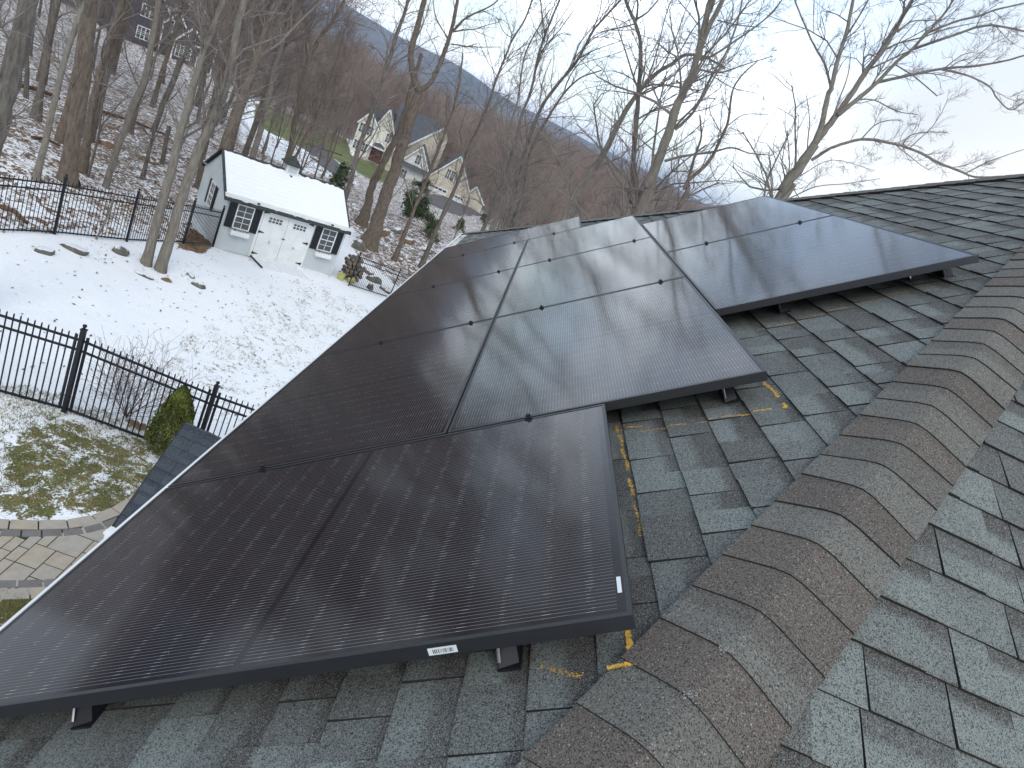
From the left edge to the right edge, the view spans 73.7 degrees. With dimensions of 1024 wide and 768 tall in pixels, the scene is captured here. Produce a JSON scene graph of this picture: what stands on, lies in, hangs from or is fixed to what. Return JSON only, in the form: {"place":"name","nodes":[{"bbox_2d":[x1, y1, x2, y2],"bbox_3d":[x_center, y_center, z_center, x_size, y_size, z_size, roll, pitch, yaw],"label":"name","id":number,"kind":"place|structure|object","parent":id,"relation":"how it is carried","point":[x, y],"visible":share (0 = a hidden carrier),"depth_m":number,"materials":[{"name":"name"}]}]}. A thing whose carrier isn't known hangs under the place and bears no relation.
{"place":"outdoors","nodes":[
{"label":"outdoors","id":0,"kind":"place"},
{"bbox_2d":[307,144,356,182],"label":"road","id":1,"kind":"structure","parent":0,"point":[329,166],"depth_m":78.81,"materials":[{"name":"asphalt"}]},
{"bbox_2d":[0,0,706,624],"bbox_3d":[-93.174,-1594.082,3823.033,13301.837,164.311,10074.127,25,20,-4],"label":"ground","id":2,"kind":"structure","parent":0,"point":[40,288],"depth_m":17.74,"materials":[{"name":"snow"}]},
{"bbox_2d":[0,0,72,161],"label":"bare tree","id":3,"kind":"object","parent":2,"relation":"on","point":[19,41],"visible":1,"depth_m":10.67,"materials":[{"name":"brown plant"}]},
{"bbox_2d":[14,0,59,98],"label":"bare tree","id":4,"kind":"object","parent":2,"relation":"on","point":[26,83],"visible":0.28,"depth_m":29.17,"materials":[{"name":"brown plant"}]},
{"bbox_2d":[34,246,54,255],"bbox_3d":[-10.669,-3.017,15.602,0.297,0.209,0.443,25,20,-4],"label":"boulder","id":5,"kind":"object","parent":2,"relation":"on","point":[44,250],"visible":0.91,"depth_m":15.52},
{"bbox_2d":[35,0,61,84],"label":"bare tree","id":6,"kind":"object","parent":2,"relation":"on","point":[38,72],"visible":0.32,"depth_m":33.26,"materials":[{"name":"brown plant"}]},
{"bbox_2d":[0,495,132,601],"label":"patio walk","id":7,"kind":"structure","parent":2,"relation":"on","point":[34,554],"depth_m":8.39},
{"bbox_2d":[29,0,109,180],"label":"bare tree","id":8,"kind":"object","parent":2,"relation":"on","point":[42,152],"visible":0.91,"depth_m":18.25,"materials":[{"name":"grey plant"}]},
{"bbox_2d":[29,0,119,122],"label":"bare tree","id":9,"kind":"object","parent":2,"relation":"on","point":[40,90],"visible":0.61,"depth_m":25.70,"materials":[{"name":"brown plant"}]},
{"bbox_2d":[60,243,88,255],"bbox_3d":[-10.592,-3.254,16.500,0.661,0.221,0.342,17,22,-24],"label":"boulder","id":10,"kind":"object","parent":2,"relation":"on","point":[77,249],"visible":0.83,"depth_m":16.41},
{"bbox_2d":[13,0,160,189],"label":"bare tree","id":11,"kind":"object","parent":2,"relation":"on","point":[76,118],"visible":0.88,"depth_m":19.52,"materials":[{"name":"brown plant"}]},
{"bbox_2d":[70,0,116,68],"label":"bare tree","id":12,"kind":"object","parent":2,"relation":"on","point":[99,31],"visible":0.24,"depth_m":47.38,"materials":[{"name":"brown plant"}]},
{"bbox_2d":[58,0,148,173],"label":"bare tree","id":13,"kind":"object","parent":2,"relation":"on","point":[85,147],"visible":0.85,"depth_m":21.81,"materials":[{"name":"brown plant"}]},
{"bbox_2d":[82,0,130,142],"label":"bare tree","id":14,"kind":"object","parent":2,"relation":"on","point":[96,122],"visible":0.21,"depth_m":27.09,"materials":[{"name":"brown plant"}]},
{"bbox_2d":[0,173,225,246],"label":"picket fence","id":15,"kind":"object","parent":2,"relation":"on","point":[136,203],"visible":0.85,"depth_m":17.51,"materials":[{"name":"black metal"}]},
{"bbox_2d":[86,32,146,176],"bbox_3d":[-12.998,-8.700,22.058,2.414,4.792,1.710,18,21,-22],"label":"bare tree","id":16,"kind":"object","parent":2,"relation":"on","point":[100,126],"visible":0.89,"depth_m":22.09,"materials":[{"name":"brown plant"}]},
{"bbox_2d":[54,0,184,144],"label":"bare tree","id":17,"kind":"object","parent":2,"relation":"on","point":[59,137],"visible":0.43,"depth_m":24.02,"materials":[{"name":"brown plant"}]},
{"bbox_2d":[102,0,139,99],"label":"bare tree","id":18,"kind":"object","parent":2,"relation":"on","point":[108,12],"visible":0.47,"depth_m":35.57,"materials":[{"name":"brown plant"}]},
{"bbox_2d":[111,1,130,74],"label":"bare tree","id":19,"kind":"object","parent":2,"relation":"on","point":[114,69],"visible":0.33,"depth_m":50.62,"materials":[{"name":"brown plant"}]},
{"bbox_2d":[112,245,129,256],"bbox_3d":[-10.222,-3.444,17.838,0.284,0.349,0.416,32,20,16],"label":"boulder","id":20,"kind":"object","parent":2,"relation":"on","point":[121,250],"visible":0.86,"depth_m":17.77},
{"bbox_2d":[0,309,254,445],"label":"picket fence","id":21,"kind":"object","parent":2,"relation":"on","point":[79,351],"visible":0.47,"depth_m":10.69,"materials":[{"name":"black metal"}]},
{"bbox_2d":[95,127,160,239],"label":"bare tree","id":22,"kind":"object","parent":2,"relation":"on","point":[121,178],"visible":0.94,"depth_m":17.32,"materials":[{"name":"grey plant"}]},
{"bbox_2d":[45,328,211,444],"bbox_3d":[-6.241,0.105,11.467,2.059,2.094,2.862,25,20,-4],"label":"bare bush","id":23,"kind":"object","parent":2,"relation":"on","point":[128,389],"visible":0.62,"depth_m":11.41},
{"bbox_2d":[128,61,174,134],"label":"bare tree","id":24,"kind":"object","parent":2,"relation":"on","point":[131,130],"visible":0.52,"depth_m":32.78,"materials":[{"name":"brown plant"}]},
{"bbox_2d":[112,49,192,179],"bbox_3d":[-13.588,-10.170,25.345,2.085,5.322,2.178,30,20,11],"label":"bare tree","id":25,"kind":"object","parent":2,"relation":"on","point":[146,162],"visible":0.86,"depth_m":25.62,"materials":[{"name":"brown plant"}]},
{"bbox_2d":[97,0,216,74],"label":"country house","id":26,"kind":"structure","parent":2,"relation":"on","point":[140,19],"depth_m":84.56,"materials":[{"name":"blue"}]},
{"bbox_2d":[134,0,194,80],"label":"bare tree","id":27,"kind":"object","parent":2,"relation":"on","point":[159,27],"visible":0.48,"depth_m":58.81,"materials":[{"name":"brown plant"}]},
{"bbox_2d":[144,0,187,83],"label":"bare tree","id":28,"kind":"object","parent":2,"relation":"on","point":[163,80],"visible":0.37,"depth_m":62.26,"materials":[{"name":"brown plant"}]},
{"bbox_2d":[101,0,231,189],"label":"bare tree","id":29,"kind":"object","parent":2,"relation":"on","point":[107,180],"visible":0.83,"depth_m":21.73,"materials":[{"name":"grey plant"}]},
{"bbox_2d":[160,125,172,164],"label":"bare tree","id":30,"kind":"object","parent":2,"relation":"on","point":[165,144],"visible":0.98,"depth_m":30.01,"materials":[{"name":"brown plant"}]},
{"bbox_2d":[143,384,195,454],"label":"arborvitae","id":31,"kind":"object","parent":2,"relation":"on","point":[180,400],"visible":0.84,"depth_m":11.16,"materials":[{"name":"green plant"}]},
{"bbox_2d":[149,0,200,107],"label":"bare tree","id":32,"kind":"object","parent":2,"relation":"on","point":[163,69],"visible":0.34,"depth_m":44.26,"materials":[{"name":"brown plant"}]},
{"bbox_2d":[0,238,366,626],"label":"grass tufts","id":33,"kind":"object","parent":2,"relation":"on","point":[14,611],"visible":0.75,"depth_m":10.21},
{"bbox_2d":[144,0,230,123],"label":"bare tree","id":34,"kind":"object","parent":2,"relation":"on","point":[205,72],"visible":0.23,"depth_m":46.11,"materials":[{"name":"brown plant"}]},
{"bbox_2d":[150,0,255,131],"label":"bare tree","id":35,"kind":"object","parent":2,"relation":"on","point":[171,88],"visible":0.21,"depth_m":35.72,"materials":[{"name":"brown plant"}]},
{"bbox_2d":[140,0,302,267],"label":"bare tree","id":36,"kind":"object","parent":2,"relation":"on","point":[146,259],"visible":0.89,"depth_m":16.92,"materials":[{"name":"grey plant"}]},
{"bbox_2d":[146,0,307,273],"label":"bare tree","id":37,"kind":"object","parent":2,"relation":"on","point":[163,259],"visible":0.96,"depth_m":16.83,"materials":[{"name":"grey plant"}]},
{"bbox_2d":[0,110,455,511],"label":"leaf litter","id":38,"kind":"object","parent":2,"relation":"on","point":[187,247],"visible":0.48,"depth_m":22.72,"materials":[{"name":"brown plant"}]},
{"bbox_2d":[183,0,301,107],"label":"bare tree","id":39,"kind":"object","parent":2,"relation":"on","point":[237,81],"visible":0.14,"depth_m":29.83,"materials":[{"name":"brown plant"}]},
{"bbox_2d":[182,0,303,188],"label":"bare tree","id":40,"kind":"object","parent":2,"relation":"on","point":[199,175],"visible":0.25,"depth_m":27.66,"materials":[{"name":"brown plant"}]},
{"bbox_2d":[219,0,325,150],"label":"bare tree","id":41,"kind":"object","parent":2,"relation":"on","point":[232,142],"visible":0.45,"depth_m":26.19,"materials":[{"name":"brown plant"}]},
{"bbox_2d":[194,148,351,277],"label":"garden shed","id":42,"kind":"structure","parent":2,"relation":"on","point":[287,217],"depth_m":24.87,"materials":[{"name":"white"}]},
{"bbox_2d":[232,204,255,231],"bbox_3d":[-9.401,-5.819,23.913,0.590,0.890,0.042,9,26,-41],"label":"window","id":43,"kind":"structure","parent":42,"relation":"in","point":[244,214],"depth_m":23.92,"materials":[{"name":"glass"}]},
{"bbox_2d":[251,211,289,260],"bbox_3d":[-8.773,-5.359,24.765,0.929,1.800,0.063,9,26,-41],"label":"door","id":44,"kind":"structure","parent":42,"relation":"in","point":[271,232],"depth_m":24.77,"materials":[{"name":"white paint"}]},
{"bbox_2d":[275,218,313,266],"bbox_3d":[-8.069,-5.252,25.381,0.926,1.800,0.063,9,26,-41],"label":"door","id":45,"kind":"structure","parent":42,"relation":"in","point":[297,233],"depth_m":25.36,"materials":[{"name":"white paint"}]},
{"bbox_2d":[316,228,337,252],"bbox_3d":[-7.037,-5.462,25.979,0.590,0.890,0.042,9,26,-41],"label":"window","id":46,"kind":"structure","parent":42,"relation":"in","point":[327,239],"depth_m":25.99,"materials":[{"name":"white paint"}]},
{"bbox_2d":[193,0,353,149],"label":"bare tree","id":47,"kind":"object","parent":2,"relation":"on","point":[225,141],"visible":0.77,"depth_m":24.39,"materials":[{"name":"brown plant"}]},
{"bbox_2d":[247,52,301,153],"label":"bare tree","id":48,"kind":"object","parent":2,"relation":"on","point":[280,92],"visible":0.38,"depth_m":46.26,"materials":[{"name":"brown plant"}]},
{"bbox_2d":[239,27,313,160],"bbox_3d":[-11.007,-11.876,30.455,2.099,8.012,3.486,33,21,18],"label":"bare tree","id":49,"kind":"object","parent":2,"relation":"on","point":[264,148],"visible":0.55,"depth_m":30.30,"materials":[{"name":"brown plant"}]},
{"bbox_2d":[222,0,348,157],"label":"bare tree","id":50,"kind":"object","parent":2,"relation":"on","point":[263,118],"visible":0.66,"depth_m":26.40,"materials":[{"name":"brown plant"}]},
{"bbox_2d":[260,45,312,150],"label":"bare tree","id":51,"kind":"object","parent":2,"relation":"on","point":[270,120],"visible":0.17,"depth_m":49.87,"materials":[{"name":"brown plant"}]},
{"bbox_2d":[270,31,317,163],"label":"bare tree","id":52,"kind":"object","parent":2,"relation":"on","point":[279,131],"visible":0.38,"depth_m":40.29,"materials":[{"name":"brown plant"}]},
{"bbox_2d":[241,0,359,155],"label":"bare tree","id":53,"kind":"object","parent":2,"relation":"on","point":[246,148],"visible":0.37,"depth_m":35.56,"materials":[{"name":"brown plant"}]},
{"bbox_2d":[284,3,338,126],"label":"bare tree","id":54,"kind":"object","parent":2,"relation":"on","point":[318,28],"visible":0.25,"depth_m":60.71,"materials":[{"name":"brown plant"}]},
{"bbox_2d":[293,34,332,134],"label":"bare tree","id":55,"kind":"object","parent":2,"relation":"on","point":[314,83],"visible":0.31,"depth_m":53.45,"materials":[{"name":"brown plant"}]},
{"bbox_2d":[283,73,346,172],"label":"bare tree","id":56,"kind":"object","parent":2,"relation":"on","point":[332,102],"visible":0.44,"depth_m":36.92,"materials":[{"name":"brown plant"}]},
{"bbox_2d":[282,38,356,179],"bbox_3d":[-10.069,-12.973,34.556,3.200,8.599,2.892,28,20,4],"label":"bare tree","id":57,"kind":"object","parent":2,"relation":"on","point":[336,84],"visible":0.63,"depth_m":34.28,"materials":[{"name":"brown plant"}]},
{"bbox_2d":[254,0,386,156],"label":"bare tree","id":58,"kind":"object","parent":2,"relation":"on","point":[314,121],"visible":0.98,"depth_m":27.81,"materials":[{"name":"brown plant"}]},
{"bbox_2d":[292,13,366,154],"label":"bare tree","id":59,"kind":"object","parent":2,"relation":"on","point":[303,128],"visible":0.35,"depth_m":42.50,"materials":[{"name":"brown plant"}]},
{"bbox_2d":[260,0,399,166],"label":"bare tree","id":60,"kind":"object","parent":2,"relation":"on","point":[291,145],"visible":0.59,"depth_m":31.68,"materials":[{"name":"brown plant"}]},
{"bbox_2d":[299,21,361,177],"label":"bare tree","id":61,"kind":"object","parent":2,"relation":"on","point":[344,60],"visible":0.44,"depth_m":40.14,"materials":[{"name":"brown plant"}]},
{"bbox_2d":[327,161,353,187],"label":"evergreen shrub","id":62,"kind":"object","parent":2,"relation":"on","point":[338,176],"visible":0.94,"depth_m":47.92,"materials":[{"name":"green plant"}]},
{"bbox_2d":[313,40,380,176],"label":"bare tree","id":63,"kind":"object","parent":2,"relation":"on","point":[349,85],"visible":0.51,"depth_m":51.06,"materials":[{"name":"brown plant"}]},
{"bbox_2d":[320,63,377,178],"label":"bare tree","id":64,"kind":"object","parent":2,"relation":"on","point":[366,72],"visible":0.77,"depth_m":49.13,"materials":[{"name":"brown plant"}]},
{"bbox_2d":[348,252,411,296],"bbox_3d":[-5.011,-4.278,29.188,0.076,2.489,5.319,36,22,24],"label":"picket fence","id":65,"kind":"object","parent":2,"relation":"on","point":[400,271],"visible":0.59,"depth_m":27.97,"materials":[{"name":"black metal"}]},
{"bbox_2d":[62,0,715,229],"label":"forest","id":66,"kind":"object","parent":2,"relation":"on","point":[454,146],"visible":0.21,"depth_m":137.43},
{"bbox_2d":[354,52,428,227],"bbox_3d":[-6.851,-13.550,37.800,2.428,10.120,3.490,16,22,-27],"label":"bare tree","id":67,"kind":"object","parent":2,"relation":"on","point":[362,218],"visible":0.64,"depth_m":37.70,"materials":[{"name":"brown plant"}]},
{"bbox_2d":[331,0,463,199],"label":"bare tree","id":68,"kind":"object","parent":2,"relation":"on","point":[362,141],"visible":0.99,"depth_m":26.31,"materials":[{"name":"brown plant"}]},
{"bbox_2d":[393,177,438,223],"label":"evergreen shrub","id":69,"kind":"object","parent":2,"relation":"on","point":[423,206],"visible":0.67,"depth_m":46.38,"materials":[{"name":"green plant"}]},
{"bbox_2d":[350,102,484,212],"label":"country house","id":70,"kind":"structure","parent":2,"relation":"on","point":[419,127],"depth_m":110.09,"materials":[{"name":"beige"}]},
{"bbox_2d":[399,113,461,194],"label":"bare tree","id":71,"kind":"object","parent":2,"relation":"on","point":[451,129],"visible":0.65,"depth_m":53.02,"materials":[{"name":"brown plant"}]},
{"bbox_2d":[422,219,440,242],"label":"evergreen shrub","id":72,"kind":"object","parent":2,"relation":"on","point":[430,226],"visible":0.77,"depth_m":43.93,"materials":[{"name":"green plant"}]},
{"bbox_2d":[384,10,483,261],"bbox_3d":[-4.030,-11.924,34.309,3.095,12.350,4.435,11,25,-37],"label":"bare tree","id":73,"kind":"object","parent":2,"relation":"on","point":[395,256],"visible":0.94,"depth_m":33.93,"materials":[{"name":"brown plant"}]},
{"bbox_2d":[360,0,540,252],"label":"bare tree","id":74,"kind":"object","parent":2,"relation":"on","point":[370,237],"visible":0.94,"depth_m":32.96,"materials":[{"name":"brown plant"}]},
{"bbox_2d":[442,106,504,220],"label":"bare tree","id":75,"kind":"object","parent":2,"relation":"on","point":[483,126],"visible":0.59,"depth_m":49.96,"materials":[{"name":"brown plant"}]},
{"bbox_2d":[452,148,495,240],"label":"bare tree","id":76,"kind":"object","parent":2,"relation":"on","point":[467,199],"visible":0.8,"depth_m":52.53,"materials":[{"name":"brown plant"}]},
{"bbox_2d":[417,0,555,268],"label":"bare tree","id":77,"kind":"object","parent":2,"relation":"on","point":[423,260],"visible":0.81,"depth_m":34.31,"materials":[{"name":"brown plant"}]},
{"bbox_2d":[0,174,1023,767],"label":"house","id":78,"kind":"structure","parent":2,"relation":"on","point":[822,526],"depth_m":1.59,"materials":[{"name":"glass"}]},
{"bbox_2d":[70,703,108,729],"bbox_3d":[-1.011,0.745,1.646,0.091,0.097,0.139,25,20,-4],"label":"mounting foot","id":79,"kind":"object","parent":78,"relation":"attached to","point":[87,717],"visible":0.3,"depth_m":1.61},
{"bbox_2d":[168,318,494,487],"bbox_3d":[-0.722,0.017,3.398,1.138,0.034,1.725,-11,18,9],"label":"solar panel","id":80,"kind":"object","parent":78,"relation":"attached to","point":[401,390],"visible":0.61,"depth_m":3.11,"materials":[{"name":"black glass"}]},
{"bbox_2d":[320,268,515,355],"bbox_3d":[-0.585,-0.564,5.030,1.138,0.034,1.725,-11,18,9],"label":"solar panel","id":81,"kind":"object","parent":78,"relation":"attached to","point":[440,307],"visible":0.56,"depth_m":4.83,"materials":[{"name":"black glass"}]},
{"bbox_2d":[390,240,527,295],"bbox_3d":[-0.449,-1.145,6.661,1.138,0.034,1.725,-11,18,9],"label":"solar panel","id":82,"kind":"object","parent":78,"relation":"attached to","point":[471,265],"visible":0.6,"depth_m":6.51,"materials":[{"name":"black glass"}]},
{"bbox_2d":[428,216,580,262],"bbox_3d":[-0.050,-1.685,7.972,1.725,0.034,1.138,-11,18,9],"label":"solar panel","id":83,"kind":"object","parent":78,"relation":"attached to","point":[512,237],"visible":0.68,"depth_m":7.92,"materials":[{"name":"black glass"}]},
{"bbox_2d":[496,645,522,672],"bbox_3d":[-0.009,0.543,1.490,0.091,0.097,0.139,25,20,-4],"label":"mounting foot","id":84,"kind":"object","parent":78,"relation":"attached to","point":[509,658],"visible":0.3,"depth_m":1.45},
{"bbox_2d":[0,404,635,718],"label":"solar panel","id":85,"kind":"object","parent":84,"relation":"on","point":[506,534],"visible":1,"depth_m":1.76,"materials":[{"name":"black glass"}]},
{"bbox_2d":[517,215,650,266],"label":"solar panel","id":86,"kind":"object","parent":78,"relation":"attached to","point":[588,238],"visible":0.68,"depth_m":6.34,"materials":[{"name":"black glass"}]},
{"bbox_2d":[496,237,684,317],"bbox_3d":[0.524,-0.787,4.857,1.138,0.035,1.725,-11,18,9],"label":"solar panel","id":87,"kind":"object","parent":78,"relation":"attached to","point":[615,268],"visible":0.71,"depth_m":4.65,"materials":[{"name":"black glass"}]},
{"bbox_2d":[718,387,738,403],"bbox_3d":[0.783,0.006,2.494,0.091,0.097,0.139,25,20,-4],"label":"mounting foot","id":88,"kind":"object","parent":78,"relation":"attached to","point":[727,395],"visible":0.42,"depth_m":2.46},
{"bbox_2d":[448,277,767,433],"bbox_3d":[0.388,-0.206,3.226,1.138,0.035,1.725,-11,18,9],"label":"solar panel","id":89,"kind":"object","parent":88,"relation":"on","point":[663,340],"visible":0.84,"depth_m":2.89,"materials":[{"name":"black glass"}]},
{"bbox_2d":[642,195,833,252],"bbox_3d":[1.705,-1.310,5.527,1.138,0.035,1.725,-11,18,9],"label":"solar panel","id":90,"kind":"object","parent":78,"relation":"attached to","point":[731,220],"visible":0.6,"depth_m":5.35,"materials":[{"name":"black glass"}]},
{"bbox_2d":[773,302,790,313],"bbox_3d":[1.303,-0.399,3.310,0.091,0.097,0.124,25,20,-4],"label":"mounting foot","id":91,"kind":"object","parent":78,"relation":"attached to","point":[780,308],"visible":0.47,"depth_m":3.28},
{"bbox_2d":[930,268,955,277],"bbox_3d":[2.032,-0.555,3.225,0.091,0.097,0.144,25,20,-4],"label":"mounting foot","id":92,"kind":"object","parent":78,"relation":"attached to","point":[945,273],"visible":0.47,"depth_m":3.19},
{"bbox_2d":[666,215,978,315],"bbox_3d":[1.568,-0.729,3.896,1.138,0.035,1.725,-11,18,9],"label":"solar panel","id":93,"kind":"object","parent":92,"relation":"on","point":[809,258],"visible":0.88,"depth_m":3.56,"materials":[{"name":"black glass"}]},
{"bbox_2d":[468,1,578,229],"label":"bare tree","id":94,"kind":"object","parent":2,"relation":"on","point":[516,103],"visible":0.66,"depth_m":30.60,"materials":[{"name":"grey plant"}]},
{"bbox_2d":[481,127,565,228],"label":"bare tree","id":95,"kind":"object","parent":2,"relation":"on","point":[539,155],"visible":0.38,"depth_m":41.35,"materials":[{"name":"brown plant"}]},
{"bbox_2d":[449,0,602,230],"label":"bare tree","id":96,"kind":"object","parent":2,"relation":"on","point":[539,56],"visible":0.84,"depth_m":28.38,"materials":[{"name":"brown plant"}]},
{"bbox_2d":[486,13,635,227],"bbox_3d":[-0.033,-7.190,25.679,4.467,13.805,4.385,7,28,-44],"label":"bare tree","id":97,"kind":"object","parent":2,"relation":"on","point":[537,136],"visible":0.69,"depth_m":24.85,"materials":[{"name":"brown plant"}]},
{"bbox_2d":[533,154,591,224],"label":"bare tree","id":98,"kind":"object","parent":2,"relation":"on","point":[545,222],"visible":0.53,"depth_m":50.21,"materials":[{"name":"brown plant"}]},
{"bbox_2d":[462,0,703,228],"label":"bare tree","id":99,"kind":"object","parent":2,"relation":"on","point":[511,199],"visible":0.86,"depth_m":24.89,"materials":[{"name":"brown plant"}]},
{"bbox_2d":[496,0,753,227],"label":"bare tree","id":100,"kind":"object","parent":2,"relation":"on","point":[573,195],"visible":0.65,"depth_m":22.86,"materials":[{"name":"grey plant"}]},
{"bbox_2d":[556,0,758,217],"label":"bare tree","id":101,"kind":"object","parent":2,"relation":"on","point":[639,87],"visible":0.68,"depth_m":21.84,"materials":[{"name":"brown plant"}]},
{"bbox_2d":[539,0,794,219],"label":"bare tree","id":102,"kind":"object","parent":2,"relation":"on","point":[658,157],"visible":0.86,"depth_m":20.69,"materials":[{"name":"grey plant"}]},
{"bbox_2d":[614,39,776,215],"bbox_3d":[3.932,-3.902,21.433,4.956,13.850,5.287,25,20,-4],"label":"bare tree","id":103,"kind":"object","parent":2,"relation":"on","point":[686,185],"visible":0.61,"depth_m":20.02,"materials":[{"name":"brown plant"}]},
{"bbox_2d":[708,0,1023,206],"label":"bare tree","id":104,"kind":"object","parent":2,"relation":"on","point":[785,188],"visible":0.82,"depth_m":15.98,"materials":[{"name":"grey plant"}]},
{"bbox_2d":[428,193,479,215],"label":"driveway","id":105,"kind":"structure","parent":0,"point":[438,201],"depth_m":102.72,"materials":[{"name":"asphalt"}]},
{"bbox_2d":[346,0,1023,206],"label":"sky","id":106,"kind":"structure","parent":0,"point":[978,124],"materials":[{"name":"white"}]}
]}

